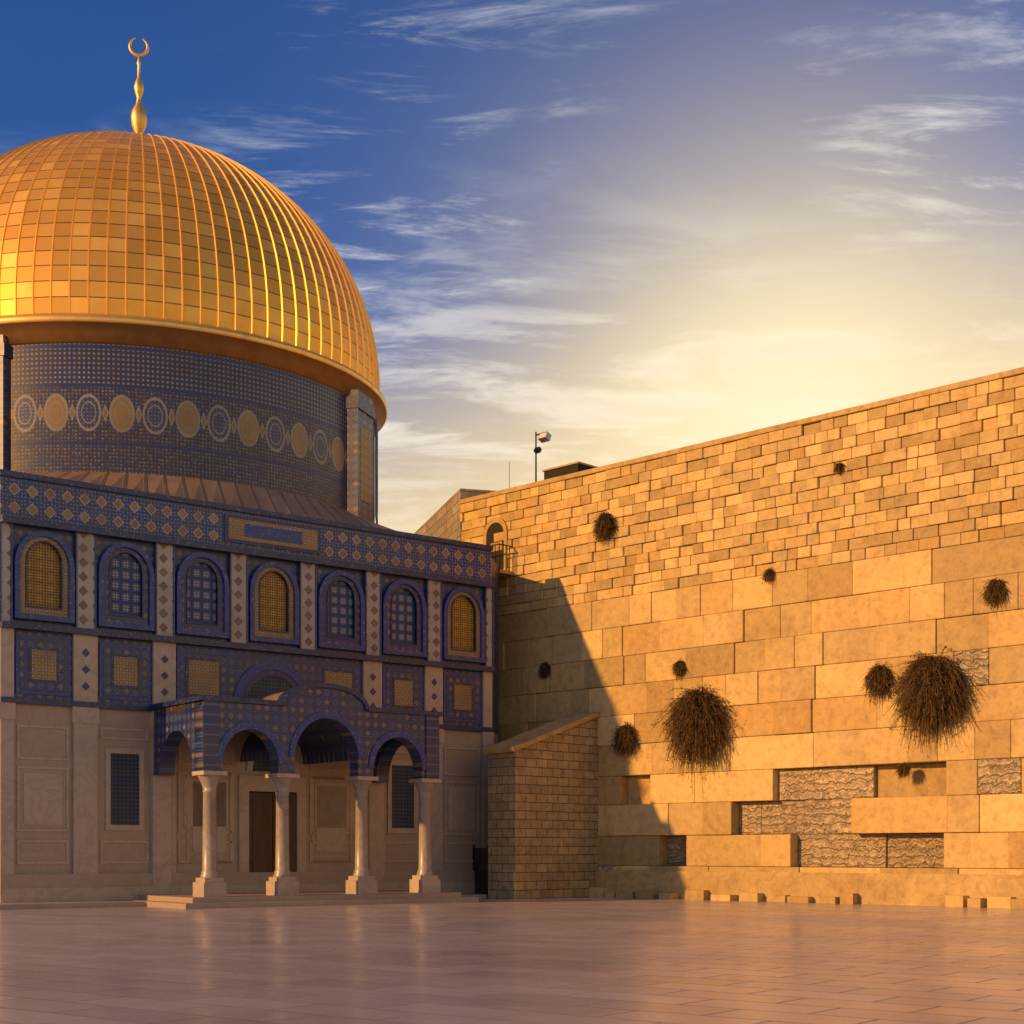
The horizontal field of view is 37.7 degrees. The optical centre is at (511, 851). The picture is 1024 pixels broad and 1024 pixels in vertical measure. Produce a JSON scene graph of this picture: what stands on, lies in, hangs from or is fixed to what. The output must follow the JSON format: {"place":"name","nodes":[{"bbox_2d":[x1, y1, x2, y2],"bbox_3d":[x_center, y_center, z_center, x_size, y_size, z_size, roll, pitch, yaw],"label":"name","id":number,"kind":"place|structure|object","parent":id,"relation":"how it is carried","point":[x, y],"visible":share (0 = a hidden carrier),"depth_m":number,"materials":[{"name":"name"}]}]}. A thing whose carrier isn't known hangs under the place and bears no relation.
{"place":"outdoors","nodes":[
{"label":"outdoors","id":0,"kind":"place"},
{"bbox_2d":[483,517,512,576],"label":"balcony window","id":1,"kind":"structure","parent":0,"point":[494,525],"depth_m":57.16,"materials":[{"name":"beige stone"}]},
{"bbox_2d":[0,897,1023,1023],"bbox_3d":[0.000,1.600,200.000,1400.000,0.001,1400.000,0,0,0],"label":"ground","id":2,"kind":"structure","parent":0,"point":[593,960],"depth_m":21.33,"materials":[{"name":"beige stone"}]},
{"bbox_2d":[0,38,497,909],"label":"dome of the rock","id":3,"kind":"structure","parent":2,"relation":"on","point":[248,650],"depth_m":48.14,"materials":[{"name":"tile"}]},
{"bbox_2d":[473,845,487,897],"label":"iron gate","id":4,"kind":"structure","parent":2,"relation":"on","point":[477,871],"depth_m":52.38,"materials":[{"name":"grey metal"}]},
{"bbox_2d":[414,461,1023,908],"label":"stone wall","id":5,"kind":"structure","parent":2,"relation":"on","point":[542,813],"depth_m":51.36,"materials":[{"name":"beige stone"}]},
{"bbox_2d":[460,367,1023,874],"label":"great wall blocks","id":6,"kind":"structure","parent":2,"relation":"on","point":[896,541],"depth_m":48.10,"materials":[{"name":"beige stone"}]},
{"bbox_2d":[509,432,551,487],"bbox_3d":[0.570,-14.850,57.074,0.355,2.100,2.327,0,0,-44],"label":"floodlight mast","id":7,"kind":"object","parent":6,"relation":"on","point":[544,437],"visible":0.88,"depth_m":56.53,"materials":[{"name":"grey metal"}]},
{"bbox_2d":[538,661,550,679],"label":"caper bush","id":8,"kind":"object","parent":6,"relation":"attached to","point":[544,667],"visible":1,"depth_m":55.45,"materials":[{"name":"brown plant"}]},
{"bbox_2d":[592,509,617,545],"bbox_3d":[3.218,-11.389,53.288,1.223,1.707,0.617,0,0,44],"label":"caper bush","id":9,"kind":"object","parent":6,"relation":"attached to","point":[604,525],"visible":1,"depth_m":53.29,"materials":[{"name":"brown plant"}]},
{"bbox_2d":[609,721,640,762],"bbox_3d":[3.902,-3.841,52.647,1.316,1.572,0.592,0,0,44],"label":"caper bush","id":10,"kind":"object","parent":6,"relation":"attached to","point":[625,737],"visible":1,"depth_m":52.60,"materials":[{"name":"brown plant"}]},
{"bbox_2d":[671,659,687,680],"bbox_3d":[5.676,-6.204,51.060,0.762,0.847,0.364,0,0,44],"label":"caper bush","id":11,"kind":"object","parent":6,"relation":"attached to","point":[679,667],"visible":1,"depth_m":51.07,"materials":[{"name":"brown plant"}]},
{"bbox_2d":[651,684,738,793],"bbox_3d":[5.940,-3.814,50.107,3.481,3.731,1.508,0,0,44],"label":"caper bush","id":12,"kind":"object","parent":6,"relation":"attached to","point":[695,715],"visible":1,"depth_m":49.99,"materials":[{"name":"brown plant"}]},
{"bbox_2d":[759,567,774,586],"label":"caper bush","id":13,"kind":"object","parent":6,"relation":"attached to","point":[768,574],"visible":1,"depth_m":48.58,"materials":[{"name":"brown plant"}]},
{"bbox_2d":[833,460,844,474],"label":"caper bush","id":14,"kind":"object","parent":6,"relation":"attached to","point":[838,467],"visible":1,"depth_m":46.78,"materials":[{"name":"brown plant"}]},
{"bbox_2d":[860,661,897,710],"bbox_3d":[11.077,-5.030,45.637,1.389,1.541,0.660,0,0,44],"label":"caper bush","id":15,"kind":"object","parent":6,"relation":"attached to","point":[877,678],"visible":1,"depth_m":45.63,"materials":[{"name":"brown plant"}]},
{"bbox_2d":[894,761,911,780],"bbox_3d":[11.746,-2.430,45.228,0.603,0.611,0.260,0,0,44],"label":"caper bush","id":16,"kind":"object","parent":6,"relation":"attached to","point":[904,768],"visible":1,"depth_m":45.18,"materials":[{"name":"brown plant"}]},
{"bbox_2d":[883,645,980,754],"bbox_3d":[12.183,-4.483,44.139,3.273,3.219,1.372,0,0,44],"label":"caper bush","id":17,"kind":"object","parent":6,"relation":"attached to","point":[929,688],"visible":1,"depth_m":44.05,"materials":[{"name":"brown plant"}]},
{"bbox_2d":[979,577,1010,617],"bbox_3d":[13.793,-7.310,43.083,1.047,1.193,0.495,0,0,44],"label":"caper bush","id":18,"kind":"object","parent":6,"relation":"attached to","point":[995,589],"visible":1,"depth_m":43.08,"materials":[{"name":"brown plant"}]},
{"bbox_2d":[0,0,1023,532],"label":"sky","id":19,"kind":"structure","parent":0,"point":[615,230],"materials":[{"name":"blue"}]}
]}

